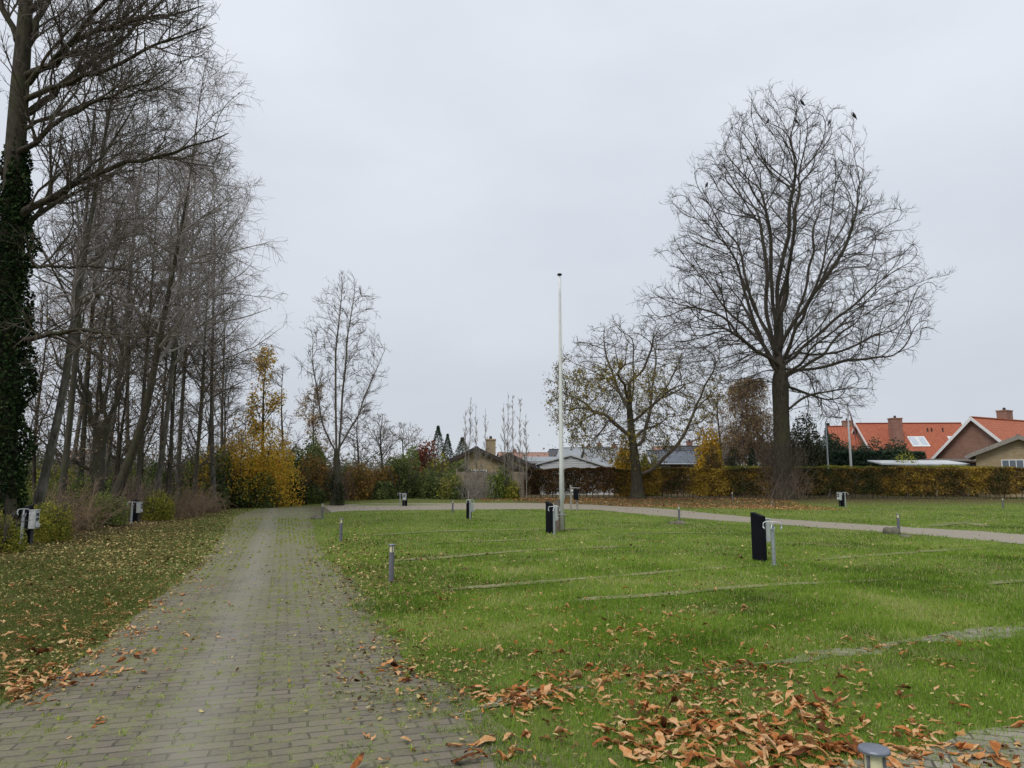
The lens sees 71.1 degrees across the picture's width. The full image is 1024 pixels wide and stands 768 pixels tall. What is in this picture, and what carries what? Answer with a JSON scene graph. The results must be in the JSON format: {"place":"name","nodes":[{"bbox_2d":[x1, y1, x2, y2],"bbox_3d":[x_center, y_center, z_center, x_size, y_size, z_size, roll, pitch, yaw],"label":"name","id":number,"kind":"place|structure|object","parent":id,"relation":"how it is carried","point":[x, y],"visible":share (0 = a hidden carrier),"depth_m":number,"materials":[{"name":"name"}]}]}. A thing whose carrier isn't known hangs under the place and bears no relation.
{"place":"outdoors","nodes":[
{"label":"outdoors","id":0,"kind":"place"},
{"bbox_2d":[0,503,1023,767],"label":"paved road","id":1,"kind":"structure","parent":0,"point":[230,727],"depth_m":5.50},
{"bbox_2d":[0,518,550,767],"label":"weeds","id":2,"kind":"object","parent":1,"relation":"on","point":[290,685],"visible":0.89,"depth_m":6.65,"materials":[{"name":"plant"}]},
{"bbox_2d":[0,484,1023,767],"bbox_3d":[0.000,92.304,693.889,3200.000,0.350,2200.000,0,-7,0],"label":"ground","id":3,"kind":"structure","parent":0,"point":[902,502],"depth_m":12.76,"materials":[{"name":"plant"}]},
{"bbox_2d":[0,505,29,553],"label":"shrub","id":4,"kind":"object","parent":3,"relation":"on","point":[9,532],"visible":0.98,"depth_m":15.35,"materials":[{"name":"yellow plant"}]},
{"bbox_2d":[22,505,39,544],"bbox_3d":[-11.611,3.434,17.324,0.325,1.010,0.270,1,-8,-7],"label":"meter post","id":5,"kind":"object","parent":3,"relation":"on","point":[33,523],"visible":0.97,"depth_m":17.27,"materials":[{"name":"white plastic"}]},
{"bbox_2d":[21,492,75,542],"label":"shrub","id":6,"kind":"object","parent":3,"relation":"on","point":[52,523],"visible":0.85,"depth_m":18.12,"materials":[{"name":"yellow plant"}]},
{"bbox_2d":[27,467,92,511],"bbox_3d":[-16.622,3.957,26.748,2.276,1.723,2.863,3,-8,-20],"label":"shrub","id":7,"kind":"object","parent":3,"relation":"on","point":[76,487],"visible":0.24,"depth_m":26.36,"materials":[{"name":"green plant"}]},
{"bbox_2d":[19,277,103,495],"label":"young tree","id":8,"kind":"object","parent":3,"relation":"on","point":[34,457],"visible":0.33,"depth_m":26.93,"materials":[{"name":"brown plant"}]},
{"bbox_2d":[24,308,132,483],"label":"young tree","id":9,"kind":"object","parent":3,"relation":"on","point":[63,417],"visible":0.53,"depth_m":26.03,"materials":[{"name":"brown plant"}]},
{"bbox_2d":[35,470,140,530],"bbox_3d":[-12.912,3.568,21.877,3.109,2.091,3.611,-2,-8,13],"label":"bramble","id":10,"kind":"object","parent":3,"relation":"on","point":[80,518],"visible":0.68,"depth_m":21.60,"materials":[{"name":"brown plant"}]},
{"bbox_2d":[23,169,168,498],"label":"pollard tree","id":11,"kind":"object","parent":3,"relation":"on","point":[99,462],"visible":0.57,"depth_m":26.95,"materials":[{"name":"grey plant"}]},
{"bbox_2d":[24,93,177,509],"bbox_3d":[-16.579,-3.633,28.029,5.536,17.594,4.872,7,-10,-44],"label":"birch","id":12,"kind":"object","parent":3,"relation":"on","point":[84,423],"visible":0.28,"depth_m":28.18,"materials":[{"name":"grey plant"}]},
{"bbox_2d":[73,478,131,525],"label":"shrub","id":13,"kind":"object","parent":3,"relation":"on","point":[116,522],"visible":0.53,"depth_m":23.30,"materials":[{"name":"green plant"}]},
{"bbox_2d":[61,306,150,476],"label":"young tree","id":14,"kind":"object","parent":3,"relation":"on","point":[91,450],"visible":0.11,"depth_m":38.30,"materials":[{"name":"brown plant"}]},
{"bbox_2d":[28,1,184,503],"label":"birch","id":15,"kind":"object","parent":3,"relation":"on","point":[67,442],"visible":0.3,"depth_m":23.43,"materials":[{"name":"grey plant"}]},
{"bbox_2d":[18,0,195,533],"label":"birch","id":16,"kind":"object","parent":3,"relation":"on","point":[42,486],"visible":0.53,"depth_m":20.49,"materials":[{"name":"grey plant"}]},
{"bbox_2d":[36,109,184,470],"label":"birch","id":17,"kind":"object","parent":3,"relation":"on","point":[80,419],"visible":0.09,"depth_m":39.45,"materials":[{"name":"brown plant"}]},
{"bbox_2d":[0,0,242,526],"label":"old tree","id":18,"kind":"object","parent":3,"relation":"on","point":[24,75],"visible":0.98,"depth_m":18.94,"materials":[{"name":"brown plant"}]},
{"bbox_2d":[0,136,44,536],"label":"ivy","id":19,"kind":"object","parent":18,"relation":"attached to","point":[22,403],"visible":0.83,"depth_m":18.70,"materials":[{"name":"green plant"}]},
{"bbox_2d":[65,307,178,476],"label":"young tree","id":20,"kind":"object","parent":3,"relation":"on","point":[119,459],"visible":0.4,"depth_m":29.07,"materials":[{"name":"brown plant"}]},
{"bbox_2d":[66,319,177,488],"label":"young tree","id":21,"kind":"object","parent":3,"relation":"on","point":[117,447],"visible":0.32,"depth_m":33.17,"materials":[{"name":"brown plant"}]},
{"bbox_2d":[37,127,210,456],"bbox_3d":[-23.920,-4.346,45.733,10.879,23.720,7.369,0,-7,2],"label":"birch","id":22,"kind":"object","parent":3,"relation":"on","point":[126,413],"visible":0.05,"depth_m":45.23,"materials":[{"name":"brown plant"}]},
{"bbox_2d":[0,507,256,709],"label":"grass","id":23,"kind":"structure","parent":3,"relation":"on","point":[73,612],"depth_m":9.68,"materials":[{"name":"plant"}]},
{"bbox_2d":[1,505,256,596],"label":"leaf carpet","id":24,"kind":"object","parent":3,"relation":"on","point":[119,541],"visible":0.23,"depth_m":19.60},
{"bbox_2d":[74,296,187,479],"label":"young tree","id":25,"kind":"object","parent":3,"relation":"on","point":[153,417],"visible":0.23,"depth_m":33.65,"materials":[{"name":"brown plant"}]},
{"bbox_2d":[35,49,234,484],"bbox_3d":[-18.036,-5.089,33.128,9.066,21.863,6.141,0,-7,0],"label":"birch","id":26,"kind":"object","parent":3,"relation":"on","point":[107,460],"visible":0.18,"depth_m":33.74,"materials":[{"name":"brown plant"}]},
{"bbox_2d":[95,473,182,519],"bbox_3d":[-14.059,4.150,26.807,2.830,1.766,3.330,0,-7,0],"label":"bramble","id":27,"kind":"object","parent":3,"relation":"on","point":[132,498],"visible":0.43,"depth_m":26.73,"materials":[{"name":"plant"}]},
{"bbox_2d":[88,133,209,499],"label":"birch","id":28,"kind":"object","parent":3,"relation":"on","point":[139,465],"visible":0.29,"depth_m":29.56,"materials":[{"name":"brown plant"}]},
{"bbox_2d":[134,483,181,520],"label":"shrub","id":29,"kind":"object","parent":3,"relation":"on","point":[162,510],"visible":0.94,"depth_m":26.95,"materials":[{"name":"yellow plant"}]},
{"bbox_2d":[143,460,185,503],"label":"shrub","id":30,"kind":"object","parent":3,"relation":"on","point":[146,472],"visible":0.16,"depth_m":35.40,"materials":[{"name":"green plant"}]},
{"bbox_2d":[127,334,219,495],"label":"young tree","id":31,"kind":"object","parent":3,"relation":"on","point":[168,447],"visible":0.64,"depth_m":31.29,"materials":[{"name":"brown plant"}]},
{"bbox_2d":[110,433,238,494],"bbox_3d":[-18.985,4.521,39.627,7.516,3.949,8.217,7,-10,-42],"label":"bramble","id":32,"kind":"object","parent":3,"relation":"on","point":[182,473],"visible":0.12,"depth_m":38.97,"materials":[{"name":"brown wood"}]},
{"bbox_2d":[128,207,221,499],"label":"birch","id":33,"kind":"object","parent":3,"relation":"on","point":[171,437],"visible":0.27,"depth_m":31.11,"materials":[{"name":"brown plant"}]},
{"bbox_2d":[103,41,266,495],"bbox_3d":[-14.610,-4.568,30.875,6.141,20.626,9.066,5,-9,-32],"label":"birch","id":34,"kind":"object","parent":3,"relation":"on","point":[159,471],"visible":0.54,"depth_m":30.67,"materials":[{"name":"grey plant"}]},
{"bbox_2d":[89,133,286,515],"bbox_3d":[-11.931,-2.309,26.388,6.336,15.011,6.984,0,-7,0],"label":"birch","id":35,"kind":"object","parent":3,"relation":"on","point":[124,472],"visible":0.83,"depth_m":26.68,"materials":[{"name":"grey plant"}]},
{"bbox_2d":[155,477,220,517],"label":"bramble","id":36,"kind":"object","parent":3,"relation":"on","point":[182,513],"visible":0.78,"depth_m":29.06,"materials":[{"name":"plant"}]},
{"bbox_2d":[90,130,288,504],"bbox_3d":[-16.713,-3.688,36.961,6.141,20.213,9.066,-4,-8,27],"label":"birch","id":37,"kind":"object","parent":3,"relation":"on","point":[178,472],"visible":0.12,"depth_m":37.88,"materials":[{"name":"brown plant"}]},
{"bbox_2d":[173,340,241,484],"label":"young tree","id":38,"kind":"object","parent":3,"relation":"on","point":[191,433],"visible":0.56,"depth_m":36.17,"materials":[{"name":"brown plant"}]},
{"bbox_2d":[177,482,240,512],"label":"bramble","id":39,"kind":"object","parent":3,"relation":"on","point":[216,508],"visible":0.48,"depth_m":33.51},
{"bbox_2d":[152,219,268,511],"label":"birch","id":40,"kind":"object","parent":3,"relation":"on","point":[196,463],"visible":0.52,"depth_m":33.57,"materials":[{"name":"grey plant"}]},
{"bbox_2d":[133,152,293,508],"bbox_3d":[-15.284,-2.767,37.506,9.066,18.976,6.141,-1,-8,8],"label":"birch","id":41,"kind":"object","parent":3,"relation":"on","point":[213,478],"visible":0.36,"depth_m":36.94,"materials":[{"name":"brown plant"}]},
{"bbox_2d":[177,330,257,458],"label":"birch","id":42,"kind":"object","parent":3,"relation":"on","point":[196,415],"visible":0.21,"depth_m":44.22,"materials":[{"name":"brown plant"}]},
{"bbox_2d":[198,445,242,508],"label":"shrub","id":43,"kind":"object","parent":3,"relation":"on","point":[221,487],"visible":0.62,"depth_m":37.88,"materials":[{"name":"green plant"}]},
{"bbox_2d":[178,340,270,461],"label":"young tree","id":44,"kind":"object","parent":3,"relation":"on","point":[226,406],"visible":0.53,"depth_m":41.38,"materials":[{"name":"brown plant"}]},
{"bbox_2d":[187,262,275,446],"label":"birch","id":45,"kind":"object","parent":3,"relation":"on","point":[220,382],"visible":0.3,"depth_m":42.86,"materials":[{"name":"brown plant"}]},
{"bbox_2d":[168,406,308,507],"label":"yellow maple","id":46,"kind":"object","parent":3,"relation":"on","point":[254,463],"visible":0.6,"depth_m":39.43,"materials":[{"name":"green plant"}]},
{"bbox_2d":[228,344,286,469],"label":"half bare maple","id":47,"kind":"object","parent":3,"relation":"on","point":[276,402],"visible":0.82,"depth_m":42.90,"materials":[{"name":"yellow plant"}]},
{"bbox_2d":[231,471,286,507],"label":"shrub","id":48,"kind":"object","parent":3,"relation":"on","point":[239,501],"visible":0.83,"depth_m":38.48,"materials":[{"name":"green plant"}]},
{"bbox_2d":[264,366,302,460],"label":"bare tree","id":49,"kind":"object","parent":3,"relation":"on","point":[282,420],"visible":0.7,"depth_m":47.06,"materials":[{"name":"grey plant"}]},
{"bbox_2d":[277,466,319,504],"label":"shrub","id":50,"kind":"object","parent":3,"relation":"on","point":[306,488],"visible":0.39,"depth_m":42.22,"materials":[{"name":"green plant"}]},
{"bbox_2d":[294,433,331,498],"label":"shrub","id":51,"kind":"object","parent":3,"relation":"on","point":[314,449],"visible":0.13,"depth_m":51.41,"materials":[{"name":"green plant"}]},
{"bbox_2d":[301,484,326,503],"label":"shrub","id":52,"kind":"object","parent":3,"relation":"on","point":[317,496],"visible":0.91,"depth_m":42.61,"materials":[{"name":"green plant"}]},
{"bbox_2d":[293,382,337,458],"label":"brown birch","id":53,"kind":"object","parent":3,"relation":"on","point":[313,419],"visible":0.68,"depth_m":54.01,"materials":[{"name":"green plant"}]},
{"bbox_2d":[294,446,346,501],"bbox_3d":[-12.112,5.607,44.536,3.942,3.546,2.500,0,-7,0],"label":"beech shrub","id":54,"kind":"object","parent":3,"relation":"on","point":[319,479],"visible":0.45,"depth_m":44.39,"materials":[{"name":"orange plant"}]},
{"bbox_2d":[294,271,391,504],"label":"bare poplar","id":55,"kind":"object","parent":3,"relation":"on","point":[336,464],"visible":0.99,"depth_m":42.40,"materials":[{"name":"grey plant"}]},
{"bbox_2d":[318,470,345,505],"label":"ivy","id":56,"kind":"object","parent":55,"relation":"attached to","point":[342,492],"visible":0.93,"depth_m":41.58,"materials":[{"name":"green plant"}]},
{"bbox_2d":[326,402,388,471],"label":"bare tree","id":57,"kind":"object","parent":3,"relation":"on","point":[357,439],"visible":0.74,"depth_m":49.76,"materials":[{"name":"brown plant"}]},
{"bbox_2d":[343,460,379,499],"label":"beech shrub","id":58,"kind":"object","parent":3,"relation":"on","point":[366,488],"visible":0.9,"depth_m":44.41,"materials":[{"name":"orange plant"}]},
{"bbox_2d":[368,477,397,499],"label":"shrub","id":59,"kind":"object","parent":3,"relation":"on","point":[383,490],"visible":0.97,"depth_m":44.76,"materials":[{"name":"green plant"}]},
{"bbox_2d":[361,412,406,467],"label":"bare tree","id":60,"kind":"object","parent":3,"relation":"on","point":[378,444],"visible":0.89,"depth_m":51.66,"materials":[{"name":"grey plant"}]},
{"bbox_2d":[366,464,402,490],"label":"beech shrub","id":61,"kind":"object","parent":3,"relation":"on","point":[383,474],"visible":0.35,"depth_m":46.37,"materials":[{"name":"orange plant"}]},
{"bbox_2d":[18,423,760,484],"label":"trees","id":62,"kind":"object","parent":3,"relation":"on","point":[353,462],"visible":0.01,"depth_m":117.99,"materials":[{"name":"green plant"}]},
{"bbox_2d":[382,441,422,492],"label":"shrub","id":63,"kind":"object","parent":3,"relation":"on","point":[404,457],"visible":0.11,"depth_m":49.61,"materials":[{"name":"green plant"}]},
{"bbox_2d":[379,421,425,466],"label":"bare tree","id":64,"kind":"object","parent":3,"relation":"on","point":[402,438],"visible":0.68,"depth_m":55.70,"materials":[{"name":"grey plant"}]},
{"bbox_2d":[380,454,431,498],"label":"shrub","id":65,"kind":"object","parent":3,"relation":"on","point":[407,482],"visible":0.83,"depth_m":46.78,"materials":[{"name":"green plant"}]},
{"bbox_2d":[396,432,453,486],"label":"copper beech","id":66,"kind":"object","parent":3,"relation":"on","point":[425,452],"visible":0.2,"depth_m":71.34,"materials":[{"name":"red plant"}]},
{"bbox_2d":[172,513,682,767],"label":"weeds","id":67,"kind":"object","parent":3,"relation":"on","point":[482,734],"visible":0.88,"depth_m":4.97,"materials":[{"name":"green plant"}]},
{"bbox_2d":[416,463,460,498],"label":"shrub","id":68,"kind":"object","parent":3,"relation":"on","point":[428,488],"visible":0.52,"depth_m":45.56,"materials":[{"name":"green plant"}]},
{"bbox_2d":[434,472,463,498],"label":"shrub","id":69,"kind":"object","parent":3,"relation":"on","point":[449,485],"visible":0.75,"depth_m":44.81,"materials":[{"name":"green plant"}]},
{"bbox_2d":[428,436,522,488],"bbox_3d":[-2.753,6.997,59.596,7.480,5.200,9.820,0,-7,0],"label":"bungalow","id":70,"kind":"object","parent":3,"relation":"on","point":[494,459],"visible":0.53,"depth_m":55.15,"materials":[{"name":"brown brick"}]},
{"bbox_2d":[441,461,510,500],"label":"bare shrub","id":71,"kind":"object","parent":3,"relation":"on","point":[482,486],"visible":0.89,"depth_m":44.53,"materials":[{"name":"brown plant"}]},
{"bbox_2d":[456,469,523,497],"bbox_3d":[-1.426,6.630,46.782,4.457,2.200,0.116,0,-7,0],"label":"board fence","id":72,"kind":"object","parent":3,"relation":"on","point":[515,478],"visible":0.31,"depth_m":46.78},
{"bbox_2d":[484,463,515,498],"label":"shrub","id":73,"kind":"object","parent":3,"relation":"on","point":[500,477],"visible":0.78,"depth_m":44.78,"materials":[{"name":"green plant"}]},
{"bbox_2d":[0,499,1023,767],"bbox_3d":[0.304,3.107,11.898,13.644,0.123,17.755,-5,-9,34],"label":"fallen leaves","id":74,"kind":"object","parent":3,"relation":"on","point":[788,741],"visible":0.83,"depth_m":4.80,"materials":[{"name":"brown plant"}]},
{"bbox_2d":[554,273,565,530],"bbox_3d":[1.460,0.521,22.238,0.340,8.141,0.160,0,-7,0],"label":"flagpole","id":75,"kind":"object","parent":3,"relation":"on","point":[560,522],"visible":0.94,"depth_m":22.05,"materials":[{"name":"metal"}]},
{"bbox_2d":[522,466,615,497],"bbox_3d":[3.799,6.418,46.735,6.328,2.170,1.253,0,-7,0],"label":"beech hedge","id":76,"kind":"object","parent":3,"relation":"on","point":[546,478],"visible":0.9,"depth_m":46.37,"materials":[{"name":"brown plant"}]},
{"bbox_2d":[535,455,613,494],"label":"boarded gable shed","id":77,"kind":"structure","parent":3,"relation":"on","point":[569,461],"depth_m":56.62,"materials":[{"name":"wood"}]},
{"bbox_2d":[443,565,754,589],"bbox_3d":[1.694,3.133,11.716,6.307,0.001,0.312,4,-8,-29],"label":"worn strip","id":78,"kind":"object","parent":3,"relation":"on","point":[504,584],"visible":0.71,"depth_m":11.27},
{"bbox_2d":[580,442,628,466],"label":"distant house","id":79,"kind":"structure","parent":3,"relation":"on","point":[596,460],"depth_m":97.73,"materials":[{"name":"metal"}]},
{"bbox_2d":[603,434,646,496],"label":"yellow tree","id":80,"kind":"object","parent":3,"relation":"on","point":[618,455],"visible":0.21,"depth_m":51.33,"materials":[{"name":"plant"}]},
{"bbox_2d":[541,312,734,498],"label":"walnut tree","id":81,"kind":"object","parent":3,"relation":"on","point":[637,489],"visible":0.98,"depth_m":44.92,"materials":[{"name":"brown plant"}]},
{"bbox_2d":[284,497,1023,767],"bbox_3d":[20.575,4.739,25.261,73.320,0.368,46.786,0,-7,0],"label":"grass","id":82,"kind":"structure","parent":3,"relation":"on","point":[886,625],"depth_m":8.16,"materials":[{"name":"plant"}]},
{"bbox_2d":[480,497,851,509],"bbox_3d":[7.509,6.747,40.675,19.089,0.376,10.481,0,-7,0],"label":"leaf carpet","id":83,"kind":"object","parent":3,"relation":"on","point":[729,507],"visible":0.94,"depth_m":42.05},
{"bbox_2d":[643,450,702,491],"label":"dark brick house","id":84,"kind":"structure","parent":3,"relation":"on","point":[675,459],"depth_m":66.73,"materials":[{"name":"grey stone"}]},
{"bbox_2d":[683,421,729,495],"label":"yellow tree","id":85,"kind":"object","parent":3,"relation":"on","point":[705,445],"visible":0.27,"depth_m":54.62,"materials":[{"name":"plant"}]},
{"bbox_2d":[692,379,728,463],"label":"bare tree","id":86,"kind":"object","parent":3,"relation":"on","point":[717,421],"visible":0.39,"depth_m":59.89,"materials":[{"name":"grey plant"}]},
{"bbox_2d":[524,578,899,605],"bbox_3d":[3.140,2.953,10.345,6.743,0.001,0.440,3,-8,-22],"label":"worn strip","id":87,"kind":"object","parent":3,"relation":"on","point":[666,593],"visible":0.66,"depth_m":10.08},
{"bbox_2d":[700,440,737,495],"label":"beech shrub","id":88,"kind":"object","parent":3,"relation":"on","point":[713,462],"visible":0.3,"depth_m":52.45,"materials":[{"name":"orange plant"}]},
{"bbox_2d":[451,626,1023,715],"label":"paving strip","id":89,"kind":"object","parent":3,"relation":"on","point":[839,651],"visible":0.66,"depth_m":6.65,"materials":[{"name":"concrete"}]},
{"bbox_2d":[715,372,791,494],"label":"weeping birch","id":90,"kind":"object","parent":3,"relation":"on","point":[749,417],"visible":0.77,"depth_m":56.08,"materials":[{"name":"brown plant"}]},
{"bbox_2d":[750,512,770,561],"bbox_3d":[4.896,3.018,13.994,0.325,1.010,0.270,4,-8,-28],"label":"meter post","id":91,"kind":"object","parent":3,"relation":"on","point":[760,536],"visible":0.83,"depth_m":13.91,"materials":[{"name":"black plastic"}]},
{"bbox_2d":[749,460,816,499],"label":"shoots","id":92,"kind":"object","parent":3,"relation":"on","point":[796,487],"visible":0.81,"depth_m":44.11,"materials":[{"name":"plant"}]},
{"bbox_2d":[629,81,955,499],"bbox_3d":[17.322,-6.501,47.076,19.008,28.400,18.110,0,-7,0],"label":"bare tree","id":93,"kind":"object","parent":3,"relation":"on","point":[778,360],"visible":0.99,"depth_m":45.08,"materials":[{"name":"brown plant"}]},
{"bbox_2d":[738,425,829,483],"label":"shoots","id":94,"kind":"object","parent":93,"relation":"attached to","point":[794,463],"visible":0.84,"depth_m":44.50,"materials":[{"name":"plant"}]},
{"bbox_2d":[765,411,832,495],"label":"evergreen","id":95,"kind":"object","parent":3,"relation":"on","point":[822,461],"visible":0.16,"depth_m":56.02,"materials":[{"name":"green plant"}]},
{"bbox_2d":[615,466,1023,498],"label":"beech hedge","id":96,"kind":"object","parent":3,"relation":"on","point":[1006,483],"visible":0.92,"depth_m":45.95,"materials":[{"name":"brown plant"}]},
{"bbox_2d":[722,464,1004,492],"bbox_3d":[28.543,6.732,50.650,27.025,2.146,1.193,0,-7,2],"label":"back hedge","id":97,"kind":"object","parent":3,"relation":"on","point":[924,466],"visible":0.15,"depth_m":50.55,"materials":[{"name":"brown plant"}]},
{"bbox_2d":[820,449,926,490],"bbox_3d":[29.860,7.357,60.543,9.059,3.587,3.424,0,-7,0],"label":"conifer hedge","id":98,"kind":"object","parent":3,"relation":"on","point":[860,458],"visible":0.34,"depth_m":59.25,"materials":[{"name":"green plant"}]},
{"bbox_2d":[857,743,890,767],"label":"bollard light","id":99,"kind":"object","parent":3,"relation":"on","point":[875,755],"visible":1,"depth_m":2.71,"materials":[{"name":"grey paint"}]},
{"bbox_2d":[851,416,962,458],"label":"red roof house","id":100,"kind":"structure","parent":3,"relation":"on","point":[935,437],"depth_m":72.48,"materials":[{"name":"tile"}]},
{"bbox_2d":[827,418,864,451],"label":"red roof wing","id":101,"kind":"structure","parent":100,"relation":"attached to","point":[841,431],"depth_m":75.55,"materials":[{"name":"tile"}]},
{"bbox_2d":[867,460,969,495],"bbox_3d":[31.182,7.266,54.720,6.974,2.980,4.400,0,-7,0],"label":"carport","id":102,"kind":"object","parent":3,"relation":"on","point":[921,462],"visible":0.42,"depth_m":54.49,"materials":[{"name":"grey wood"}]},
{"bbox_2d":[830,725,1023,767],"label":"paving strip","id":103,"kind":"object","parent":3,"relation":"on","point":[936,763],"visible":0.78,"depth_m":4.18,"materials":[{"name":"concrete"}]},
{"bbox_2d":[931,408,1023,458],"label":"brick house","id":104,"kind":"structure","parent":3,"relation":"on","point":[971,434],"depth_m":60.75,"materials":[{"name":"brick"}]},
{"bbox_2d":[965,434,1023,496],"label":"yellow brick garage","id":105,"kind":"structure","parent":3,"relation":"on","point":[1008,452],"depth_m":50.41,"materials":[{"name":"brick"}]},
{"bbox_2d":[0,0,1023,469],"label":"sky","id":106,"kind":"structure","parent":0,"point":[456,158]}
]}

